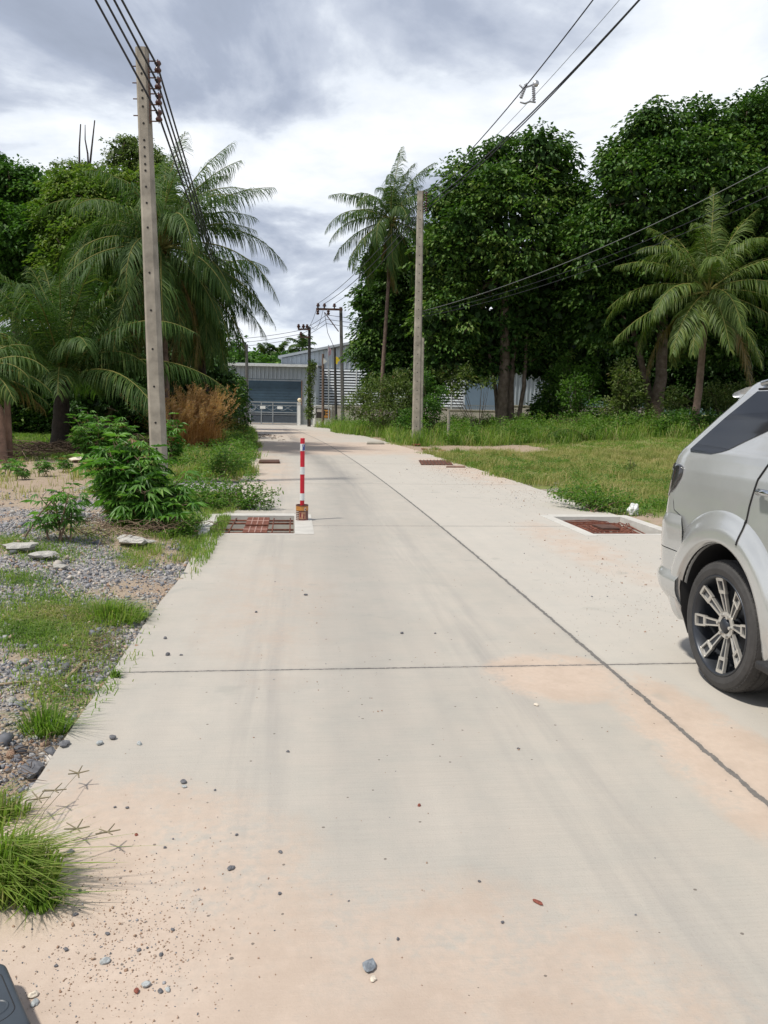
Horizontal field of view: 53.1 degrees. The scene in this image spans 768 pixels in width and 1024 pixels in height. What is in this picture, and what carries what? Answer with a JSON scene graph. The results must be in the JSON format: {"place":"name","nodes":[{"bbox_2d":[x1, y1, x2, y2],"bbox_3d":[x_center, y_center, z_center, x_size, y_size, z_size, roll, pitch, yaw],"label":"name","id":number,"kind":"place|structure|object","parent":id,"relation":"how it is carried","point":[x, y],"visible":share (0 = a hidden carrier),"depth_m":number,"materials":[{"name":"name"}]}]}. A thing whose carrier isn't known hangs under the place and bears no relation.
{"place":"outdoors","nodes":[
{"label":"outdoors","id":0,"kind":"place"},
{"bbox_2d":[0,489,220,803],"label":"gravel","id":1,"kind":"structure","parent":0,"point":[8,739],"depth_m":6.20,"materials":[{"name":"gravel"}]},
{"bbox_2d":[0,691,103,744],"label":"grass tuft","id":2,"kind":"object","parent":1,"relation":"on","point":[44,725],"visible":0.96,"depth_m":3.80,"materials":[{"name":"plant"}]},
{"bbox_2d":[68,424,268,480],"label":"bank grass","id":3,"kind":"structure","parent":0,"point":[180,469],"depth_m":17.65,"materials":[{"name":"plant"}]},
{"bbox_2d":[0,414,713,804],"bbox_3d":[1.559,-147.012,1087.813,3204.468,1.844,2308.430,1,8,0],"label":"ground","id":4,"kind":"structure","parent":0,"point":[60,480],"depth_m":7.54,"materials":[{"name":"gravel"}]},
{"bbox_2d":[0,457,24,476],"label":"cassava seedling","id":5,"kind":"object","parent":4,"relation":"on","point":[6,466],"visible":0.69,"depth_m":16.43,"materials":[{"name":"green plant"}]},
{"bbox_2d":[2,542,38,551],"bbox_3d":[-3.561,0.345,7.517,0.325,0.087,0.208,0,8,-8],"label":"rock","id":6,"kind":"object","parent":4,"relation":"on","point":[25,546],"visible":0.93,"depth_m":7.47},
{"bbox_2d":[10,461,30,479],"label":"cassava seedling","id":7,"kind":"object","parent":4,"relation":"on","point":[19,471],"visible":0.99,"depth_m":15.44,"materials":[{"name":"green plant"}]},
{"bbox_2d":[0,344,53,462],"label":"coconut palm","id":8,"kind":"object","parent":4,"relation":"on","point":[10,386],"visible":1,"depth_m":19.83,"materials":[{"name":"green plant"}]},
{"bbox_2d":[0,777,63,827],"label":"grass tuft","id":9,"kind":"object","parent":4,"relation":"on","point":[10,809],"visible":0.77,"depth_m":3.00,"materials":[{"name":"plant"}]},
{"bbox_2d":[21,758,44,778],"bbox_3d":[-1.569,1.143,3.434,0.098,0.032,0.193,-3,9,-26],"label":"rock","id":10,"kind":"object","parent":4,"relation":"on","point":[37,767],"visible":0.89,"depth_m":3.42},
{"bbox_2d":[0,151,79,336],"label":"broadleaf tree","id":11,"kind":"object","parent":4,"relation":"on","point":[18,188],"visible":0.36,"depth_m":40.92,"materials":[{"name":"green plant"}]},
{"bbox_2d":[0,436,83,459],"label":"frond heap","id":12,"kind":"object","parent":4,"relation":"on","point":[53,447],"visible":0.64,"depth_m":22.53,"materials":[{"name":"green plant"}]},
{"bbox_2d":[28,551,57,558],"bbox_3d":[-3.246,0.411,7.298,0.204,0.073,0.264,3,8,11],"label":"rock","id":13,"kind":"object","parent":4,"relation":"on","point":[40,555],"visible":0.98,"depth_m":7.24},
{"bbox_2d":[32,460,58,476],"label":"cassava seedling","id":14,"kind":"object","parent":4,"relation":"on","point":[45,466],"visible":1,"depth_m":16.26,"materials":[{"name":"green plant"}]},
{"bbox_2d":[0,456,92,499],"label":"sparse weeds","id":15,"kind":"object","parent":4,"relation":"on","point":[21,491],"visible":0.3,"depth_m":15.24,"materials":[{"name":"green plant"}]},
{"bbox_2d":[0,668,103,796],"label":"straw litter","id":16,"kind":"object","parent":4,"relation":"on","point":[6,777],"visible":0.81,"depth_m":3.54,"materials":[{"name":"beige plant"}]},
{"bbox_2d":[20,482,92,541],"bbox_3d":[-3.492,0.032,8.210,0.730,0.667,0.687,1,8,0],"label":"cassava sapling","id":17,"kind":"object","parent":4,"relation":"on","point":[57,516],"visible":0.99,"depth_m":8.15,"materials":[{"name":"green plant"}]},
{"bbox_2d":[54,455,74,471],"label":"cassava seedling","id":18,"kind":"object","parent":4,"relation":"on","point":[63,464],"visible":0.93,"depth_m":17.36,"materials":[{"name":"green plant"}]},
{"bbox_2d":[40,155,109,182],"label":"broadleaf tree","id":19,"kind":"object","parent":4,"relation":"on","point":[55,164],"visible":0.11,"depth_m":46.11,"materials":[{"name":"green plant"}]},
{"bbox_2d":[26,627,133,690],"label":"straw litter","id":20,"kind":"object","parent":4,"relation":"on","point":[111,644],"visible":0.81,"depth_m":4.99,"materials":[{"name":"beige plant"}]},
{"bbox_2d":[12,429,149,459],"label":"grass","id":21,"kind":"structure","parent":4,"relation":"on","point":[29,436],"depth_m":30.44,"materials":[{"name":"plant"}]},
{"bbox_2d":[0,500,166,717],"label":"bank tufts","id":22,"kind":"object","parent":4,"relation":"on","point":[49,616],"visible":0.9,"depth_m":5.38,"materials":[{"name":"green plant"}]},
{"bbox_2d":[18,161,187,305],"bbox_3d":[-14.672,-11.160,39.625,9.345,14.463,6.686,1,8,0],"label":"broadleaf tree","id":23,"kind":"object","parent":4,"relation":"on","point":[58,231],"visible":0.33,"depth_m":38.41,"materials":[{"name":"green plant"}]},
{"bbox_2d":[63,407,144,457],"bbox_3d":[-7.512,-2.048,20.714,2.265,1.520,1.686,1,8,0],"label":"cassava bush","id":24,"kind":"object","parent":4,"relation":"on","point":[90,432],"visible":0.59,"depth_m":20.49,"materials":[{"name":"green plant"}]},
{"bbox_2d":[58,595,168,626],"bbox_3d":[-2.027,0.721,5.749,0.931,0.171,0.872,1,8,0],"label":"grass tuft","id":25,"kind":"object","parent":4,"relation":"on","point":[112,610],"visible":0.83,"depth_m":5.72,"materials":[{"name":"plant"}]},
{"bbox_2d":[0,231,227,450],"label":"coconut palm","id":26,"kind":"object","parent":4,"relation":"on","point":[69,360],"visible":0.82,"depth_m":23.62,"materials":[{"name":"green plant"}]},
{"bbox_2d":[0,275,245,427],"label":"broadleaf tree","id":27,"kind":"object","parent":4,"relation":"on","point":[110,406],"visible":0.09,"depth_m":34.43,"materials":[{"name":"green plant"}]},
{"bbox_2d":[20,511,228,546],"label":"straw litter","id":28,"kind":"object","parent":4,"relation":"on","point":[125,527],"visible":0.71,"depth_m":8.84,"materials":[{"name":"beige plant"}]},
{"bbox_2d":[1,373,254,434],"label":"undergrowth","id":29,"kind":"object","parent":4,"relation":"on","point":[24,417],"visible":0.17,"depth_m":36.71,"materials":[{"name":"green plant"}]},
{"bbox_2d":[117,535,147,544],"bbox_3d":[-2.777,0.305,8.434,0.447,0.084,0.300,3,8,16],"label":"rock","id":30,"kind":"object","parent":4,"relation":"on","point":[128,539],"visible":0.93,"depth_m":8.32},
{"bbox_2d":[69,432,209,528],"bbox_3d":[-3.011,-0.342,9.571,1.790,1.295,1.407,1,8,0],"label":"cassava bush","id":31,"kind":"object","parent":4,"relation":"on","point":[128,484],"visible":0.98,"depth_m":9.38,"materials":[{"name":"green plant"}]},
{"bbox_2d":[98,133,184,343],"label":"broadleaf tree","id":32,"kind":"object","parent":4,"relation":"on","point":[128,148],"visible":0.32,"depth_m":44.26,"materials":[{"name":"green plant"}]},
{"bbox_2d":[0,324,297,363],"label":"wood","id":33,"kind":"object","parent":4,"relation":"on","point":[256,357],"visible":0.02,"depth_m":98.62,"materials":[{"name":"green plant"}]},
{"bbox_2d":[132,46,167,474],"bbox_3d":[-4.505,-4.405,14.945,0.554,8.570,0.298,1,8,0],"label":"utility pole","id":34,"kind":"object","parent":4,"relation":"on","point":[155,386],"visible":0.98,"depth_m":14.77,"materials":[{"name":"concrete"}]},
{"bbox_2d":[95,0,245,344],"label":"power cable","id":35,"kind":"object","parent":34,"relation":"attached to","point":[124,52],"visible":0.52,"depth_m":14.28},
{"bbox_2d":[104,0,246,347],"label":"power cable","id":36,"kind":"object","parent":34,"relation":"attached to","point":[128,43],"visible":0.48,"depth_m":14.77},
{"bbox_2d":[113,0,246,349],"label":"power cable","id":37,"kind":"object","parent":34,"relation":"attached to","point":[133,36],"visible":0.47,"depth_m":15.25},
{"bbox_2d":[121,0,246,350],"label":"power cable","id":38,"kind":"object","parent":34,"relation":"attached to","point":[137,29],"visible":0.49,"depth_m":15.82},
{"bbox_2d":[38,131,286,421],"bbox_3d":[-7.592,-7.586,26.426,8.306,11.211,8.038,1,8,0],"label":"coconut palm","id":39,"kind":"object","parent":4,"relation":"on","point":[173,222],"visible":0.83,"depth_m":25.43,"materials":[{"name":"green plant"}]},
{"bbox_2d":[121,361,208,421],"bbox_3d":[-8.452,-4.156,29.800,3.499,3.743,2.630,1,8,0],"label":"hedge tree","id":40,"kind":"object","parent":4,"relation":"on","point":[172,392],"visible":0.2,"depth_m":29.31,"materials":[{"name":"green plant"}]},
{"bbox_2d":[119,392,226,448],"bbox_3d":[-6.472,-2.909,24.858,3.766,2.013,3.354,4,8,22],"label":"dry grass clump","id":41,"kind":"object","parent":4,"relation":"on","point":[189,414],"visible":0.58,"depth_m":24.59,"materials":[{"name":"plant"}]},
{"bbox_2d":[110,491,239,578],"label":"verge grass","id":42,"kind":"structure","parent":4,"relation":"on","point":[202,541],"depth_m":8.96,"materials":[{"name":"plant"}]},
{"bbox_2d":[166,412,188,465],"bbox_3d":[-5.091,-1.657,18.344,0.732,1.440,0.894,3,8,16],"label":"cassava sapling","id":43,"kind":"object","parent":4,"relation":"on","point":[171,449],"visible":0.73,"depth_m":18.32,"materials":[{"name":"green plant"}]},
{"bbox_2d":[158,509,202,539],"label":"weed bush","id":44,"kind":"object","parent":4,"relation":"on","point":[189,530],"visible":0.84,"depth_m":9.23,"materials":[{"name":"green plant"}]},
{"bbox_2d":[141,424,259,510],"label":"bank leaves","id":45,"kind":"object","parent":4,"relation":"on","point":[214,447],"visible":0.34,"depth_m":18.94,"materials":[{"name":"green plant"}]},
{"bbox_2d":[135,246,269,430],"bbox_3d":[-7.349,-6.489,30.533,5.667,8.010,5.612,1,8,0],"label":"coconut palm","id":46,"kind":"object","parent":4,"relation":"on","point":[208,344],"visible":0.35,"depth_m":29.74,"materials":[{"name":"green plant"}]},
{"bbox_2d":[165,381,240,448],"bbox_3d":[-5.572,-3.124,25.346,3.888,2.361,3.768,1,8,0],"label":"dry grass clump","id":47,"kind":"object","parent":4,"relation":"on","point":[207,434],"visible":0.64,"depth_m":24.96,"materials":[{"name":"plant"}]},
{"bbox_2d":[196,435,255,481],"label":"weed bush","id":48,"kind":"object","parent":4,"relation":"on","point":[235,466],"visible":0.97,"depth_m":16.27,"materials":[{"name":"green plant"}]},
{"bbox_2d":[188,470,283,510],"bbox_3d":[-2.369,-0.331,12.082,1.526,0.656,0.966,-1,8,-13],"label":"weed bush","id":49,"kind":"object","parent":4,"relation":"on","point":[249,502],"visible":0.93,"depth_m":11.97,"materials":[{"name":"green plant"}]},
{"bbox_2d":[245,344,248,424],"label":"utility pole","id":50,"kind":"object","parent":4,"relation":"on","point":[246,369],"visible":0.52,"depth_m":51.16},
{"bbox_2d":[228,363,321,413],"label":"warehouse","id":51,"kind":"structure","parent":4,"relation":"on","point":[268,382],"depth_m":73.03,"materials":[{"name":"metal"}]},
{"bbox_2d":[263,341,295,354],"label":"coconut palm","id":52,"kind":"object","parent":4,"relation":"on","point":[281,346],"visible":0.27,"depth_m":112.33,"materials":[{"name":"green plant"}]},
{"bbox_2d":[285,334,315,353],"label":"coconut palm","id":53,"kind":"object","parent":4,"relation":"on","point":[299,345],"visible":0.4,"depth_m":105.34,"materials":[{"name":"green plant"}]},
{"bbox_2d":[297,324,310,426],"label":"utility pole","id":54,"kind":"object","parent":4,"relation":"on","point":[309,340],"visible":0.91,"depth_m":58.72,"materials":[{"name":"concrete"}]},
{"bbox_2d":[303,359,317,426],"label":"vine","id":55,"kind":"object","parent":54,"relation":"attached to","point":[309,409],"visible":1,"depth_m":58.90,"materials":[{"name":"green plant"}]},
{"bbox_2d":[316,405,331,425],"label":"boundary wall","id":56,"kind":"structure","parent":4,"relation":"on","point":[318,411],"depth_m":62.37,"materials":[{"name":"white paint"}]},
{"bbox_2d":[321,354,326,422],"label":"flag post","id":57,"kind":"object","parent":4,"relation":"on","point":[324,361],"visible":0.74,"depth_m":57.67,"materials":[{"name":"grey metal"}]},
{"bbox_2d":[316,303,344,419],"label":"utility pole","id":58,"kind":"object","parent":4,"relation":"on","point":[340,309],"visible":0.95,"depth_m":55.71,"materials":[{"name":"concrete"}]},
{"bbox_2d":[334,347,339,420],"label":"flag post","id":59,"kind":"object","parent":4,"relation":"on","point":[336,360],"visible":0.73,"depth_m":58.65,"materials":[{"name":"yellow metal"}]},
{"bbox_2d":[278,342,463,408],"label":"warehouse","id":60,"kind":"structure","parent":4,"relation":"on","point":[351,380],"depth_m":76.72,"materials":[{"name":"metal"}]},
{"bbox_2d":[340,368,412,430],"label":"shrub","id":61,"kind":"object","parent":4,"relation":"on","point":[394,402],"visible":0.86,"depth_m":43.07,"materials":[{"name":"green plant"}]},
{"bbox_2d":[325,146,440,423],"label":"coconut palm","id":62,"kind":"object","parent":4,"relation":"on","point":[392,206],"visible":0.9,"depth_m":45.84,"materials":[{"name":"green plant"}]},
{"bbox_2d":[332,406,447,422],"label":"boundary wall","id":63,"kind":"structure","parent":4,"relation":"on","point":[444,411],"depth_m":62.70,"materials":[{"name":"beige paint"}]},
{"bbox_2d":[338,213,479,400],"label":"broadleaf tree","id":64,"kind":"object","parent":4,"relation":"on","point":[367,304],"visible":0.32,"depth_m":50.59,"materials":[{"name":"green plant"}]},
{"bbox_2d":[412,191,426,441],"bbox_3d":[1.531,-8.206,33.728,0.474,11.219,0.337,1,8,0],"label":"utility pole","id":65,"kind":"object","parent":4,"relation":"on","point":[416,399],"visible":1,"depth_m":33.58,"materials":[{"name":"concrete"}]},
{"bbox_2d":[319,0,592,302],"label":"power cable","id":66,"kind":"object","parent":65,"relation":"attached to","point":[491,126],"visible":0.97,"depth_m":23.64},
{"bbox_2d":[519,80,538,103],"bbox_3d":[4.274,-12.412,22.717,0.590,0.678,0.114,1,8,0],"label":"cable clamp","id":67,"kind":"object","parent":66,"relation":"attached to","point":[535,84],"visible":0.94,"depth_m":22.68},
{"bbox_2d":[324,0,639,303],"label":"power cable","id":68,"kind":"object","parent":65,"relation":"attached to","point":[605,36],"visible":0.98,"depth_m":22.03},
{"bbox_2d":[334,4,636,303],"bbox_3d":[2.631,-12.265,29.189,0.173,2.040,53.857,-1,8,-13],"label":"power cable","id":69,"kind":"object","parent":65,"relation":"attached to","point":[499,146],"visible":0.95,"depth_m":24.23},
{"bbox_2d":[423,196,767,316],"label":"power cable","id":70,"kind":"object","parent":65,"relation":"attached to","point":[604,264],"visible":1,"depth_m":27.65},
{"bbox_2d":[424,186,766,313],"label":"power cable","id":71,"kind":"object","parent":65,"relation":"attached to","point":[607,256],"visible":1,"depth_m":27.59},
{"bbox_2d":[424,167,767,310],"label":"power cable","id":72,"kind":"object","parent":65,"relation":"attached to","point":[608,244],"visible":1,"depth_m":27.50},
{"bbox_2d":[421,338,423,432],"bbox_3d":[1.842,-5.768,37.560,0.195,5.375,0.160,1,8,0],"label":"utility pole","id":73,"kind":"object","parent":4,"relation":"on","point":[422,374],"visible":0.49,"depth_m":37.41,"materials":[{"name":"concrete"}]},
{"bbox_2d":[395,368,451,434],"bbox_3d":[1.997,-5.505,39.078,2.968,3.704,2.778,1,8,0],"label":"shrub","id":74,"kind":"object","parent":4,"relation":"on","point":[434,404],"visible":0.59,"depth_m":38.85,"materials":[{"name":"green plant"}]},
{"bbox_2d":[431,360,498,427],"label":"shrub","id":75,"kind":"object","parent":4,"relation":"on","point":[457,374],"visible":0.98,"depth_m":43.48,"materials":[{"name":"green plant"}]},
{"bbox_2d":[447,405,494,419],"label":"boundary wall","id":76,"kind":"structure","parent":4,"relation":"on","point":[475,412],"depth_m":62.67,"materials":[{"name":"beige paint"}]},
{"bbox_2d":[313,406,711,446],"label":"tall grass","id":77,"kind":"structure","parent":4,"relation":"on","point":[438,438],"depth_m":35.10,"materials":[{"name":"plant"}]},
{"bbox_2d":[399,116,628,425],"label":"broadleaf tree","id":78,"kind":"object","parent":4,"relation":"on","point":[538,190],"visible":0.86,"depth_m":43.20,"materials":[{"name":"green plant"}]},
{"bbox_2d":[463,373,572,410],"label":"warehouse","id":79,"kind":"structure","parent":4,"relation":"on","point":[475,396],"depth_m":75.06,"materials":[{"name":"metal"}]},
{"bbox_2d":[385,435,695,518],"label":"meadow grass","id":80,"kind":"structure","parent":4,"relation":"on","point":[613,512],"depth_m":20.70,"materials":[{"name":"plant"}]},
{"bbox_2d":[522,365,571,423],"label":"shrub","id":81,"kind":"object","parent":4,"relation":"on","point":[547,403],"visible":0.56,"depth_m":45.09,"materials":[{"name":"green plant"}]},
{"bbox_2d":[447,286,692,413],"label":"broadleaf tree","id":82,"kind":"object","parent":4,"relation":"on","point":[604,365],"visible":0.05,"depth_m":52.35,"materials":[{"name":"green plant"}]},
{"bbox_2d":[545,352,605,422],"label":"shrub","id":83,"kind":"object","parent":4,"relation":"on","point":[575,400],"visible":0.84,"depth_m":42.74,"materials":[{"name":"green plant"}]},
{"bbox_2d":[514,405,643,416],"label":"boundary wall","id":84,"kind":"structure","parent":4,"relation":"on","point":[523,409],"depth_m":62.61,"materials":[{"name":"beige paint"}]},
{"bbox_2d":[546,477,641,512],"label":"weed bush","id":85,"kind":"object","parent":4,"relation":"on","point":[591,501],"visible":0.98,"depth_m":12.68,"materials":[{"name":"green plant"}]},
{"bbox_2d":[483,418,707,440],"bbox_3d":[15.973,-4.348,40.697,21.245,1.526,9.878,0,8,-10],"label":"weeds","id":86,"kind":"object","parent":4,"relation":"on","point":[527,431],"visible":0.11,"depth_m":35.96,"materials":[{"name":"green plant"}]},
{"bbox_2d":[578,411,647,429],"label":"shrub","id":87,"kind":"object","parent":4,"relation":"on","point":[608,417],"visible":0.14,"depth_m":38.44,"materials":[{"name":"green plant"}]},
{"bbox_2d":[594,354,659,421],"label":"shrub","id":88,"kind":"object","parent":4,"relation":"on","point":[620,388],"visible":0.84,"depth_m":41.23,"materials":[{"name":"green plant"}]},
{"bbox_2d":[554,75,767,418],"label":"broadleaf tree","id":89,"kind":"object","parent":4,"relation":"on","point":[665,161],"visible":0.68,"depth_m":39.73,"materials":[{"name":"green plant"}]},
{"bbox_2d":[603,187,767,424],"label":"coconut palm","id":90,"kind":"object","parent":4,"relation":"on","point":[714,269],"visible":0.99,"depth_m":36.23,"materials":[{"name":"green plant"}]},
{"bbox_2d":[653,406,722,432],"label":"shrub","id":91,"kind":"object","parent":4,"relation":"on","point":[707,417],"visible":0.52,"depth_m":37.19,"materials":[{"name":"green plant"}]},
{"bbox_2d":[631,260,767,414],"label":"broadleaf tree","id":92,"kind":"object","parent":4,"relation":"on","point":[684,375],"visible":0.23,"depth_m":49.40,"materials":[{"name":"green plant"}]},
{"bbox_2d":[657,378,757,418],"bbox_3d":[17.197,-5.699,40.086,5.503,2.932,3.308,1,8,0],"label":"shrub","id":93,"kind":"object","parent":4,"relation":"on","point":[725,401],"visible":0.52,"depth_m":39.96,"materials":[{"name":"green plant"}]},
{"bbox_2d":[0,424,767,1023],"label":"road","id":94,"kind":"structure","parent":0,"point":[600,808],"depth_m":3.31,"materials":[{"name":"concrete"}]},
{"bbox_2d":[0,964,30,1023],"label":"plastic case","id":95,"kind":"object","parent":94,"relation":"on","point":[12,1010],"visible":1,"depth_m":1.96,"materials":[{"name":"plastic"}]},
{"bbox_2d":[0,864,123,928],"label":"grass tuft","id":96,"kind":"object","parent":94,"relation":"on","point":[42,906],"visible":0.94,"depth_m":2.46,"materials":[{"name":"plant"}]},
{"bbox_2d":[0,765,157,911],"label":"grass tuft","id":97,"kind":"object","parent":94,"relation":"on","point":[24,860],"visible":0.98,"depth_m":2.54,"materials":[{"name":"plant"}]},
{"bbox_2d":[195,513,313,537],"bbox_3d":[-1.800,0.381,10.557,1.620,0.473,1.994,0,8,-7],"label":"drain pit","id":98,"kind":"object","parent":94,"relation":"in","point":[264,524],"visible":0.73,"depth_m":10.76,"materials":[{"name":"concrete"}]},
{"bbox_2d":[296,438,307,520],"bbox_3d":[-1.155,-0.462,10.867,0.180,1.165,0.180,1,8,0],"label":"striped post","id":99,"kind":"object","parent":98,"relation":"on","point":[301,511],"visible":1,"depth_m":10.85,"materials":[{"name":"red paint"}]},
{"bbox_2d":[238,401,297,424],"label":"sliding gate","id":100,"kind":"structure","parent":94,"relation":"on","point":[282,417],"depth_m":62.53,"materials":[{"name":"white metal"}]},
{"bbox_2d":[1,443,734,1023],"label":"grit","id":101,"kind":"object","parent":94,"relation":"on","point":[197,889],"visible":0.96,"depth_m":2.38,"materials":[{"name":"brown stone"}]},
{"bbox_2d":[362,958,375,971],"bbox_3d":[-0.043,1.320,2.236,0.045,0.018,0.043,-4,10,-36],"label":"pebble","id":102,"kind":"object","parent":94,"relation":"on","point":[368,965],"visible":1,"depth_m":2.23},
{"bbox_2d":[419,459,452,464],"bbox_3d":[1.552,-1.492,22.971,0.978,0.034,2.141,1,8,0],"label":"drain cover","id":103,"kind":"object","parent":94,"relation":"on","point":[433,462],"visible":0.97,"depth_m":22.77,"materials":[{"name":"red metal"}]},
{"bbox_2d":[539,514,661,535],"bbox_3d":[3.223,0.406,11.168,1.420,0.466,2.016,0,8,-7],"label":"drain pit","id":104,"kind":"object","parent":94,"relation":"in","point":[589,525],"visible":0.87,"depth_m":11.28,"materials":[{"name":"concrete"}]},
{"bbox_2d":[657,379,767,692],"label":"parked suv","id":105,"kind":"object","parent":94,"relation":"on","point":[712,572],"visible":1,"depth_m":4.53,"materials":[{"name":"silver metal"}]},
{"bbox_2d":[0,0,767,352],"label":"sky","id":106,"kind":"structure","parent":0,"point":[316,100],"materials":[{"name":"grey"}]},
{"bbox_2d":[421,446,681,517],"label":"grass","id":107,"kind":"structure","parent":0,"point":[662,457],"depth_m":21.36,"materials":[{"name":"plant"}]},
{"bbox_2d":[519,435,693,457],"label":"back grass","id":108,"kind":"structure","parent":0,"point":[670,442],"depth_m":32.28,"materials":[{"name":"plant"}]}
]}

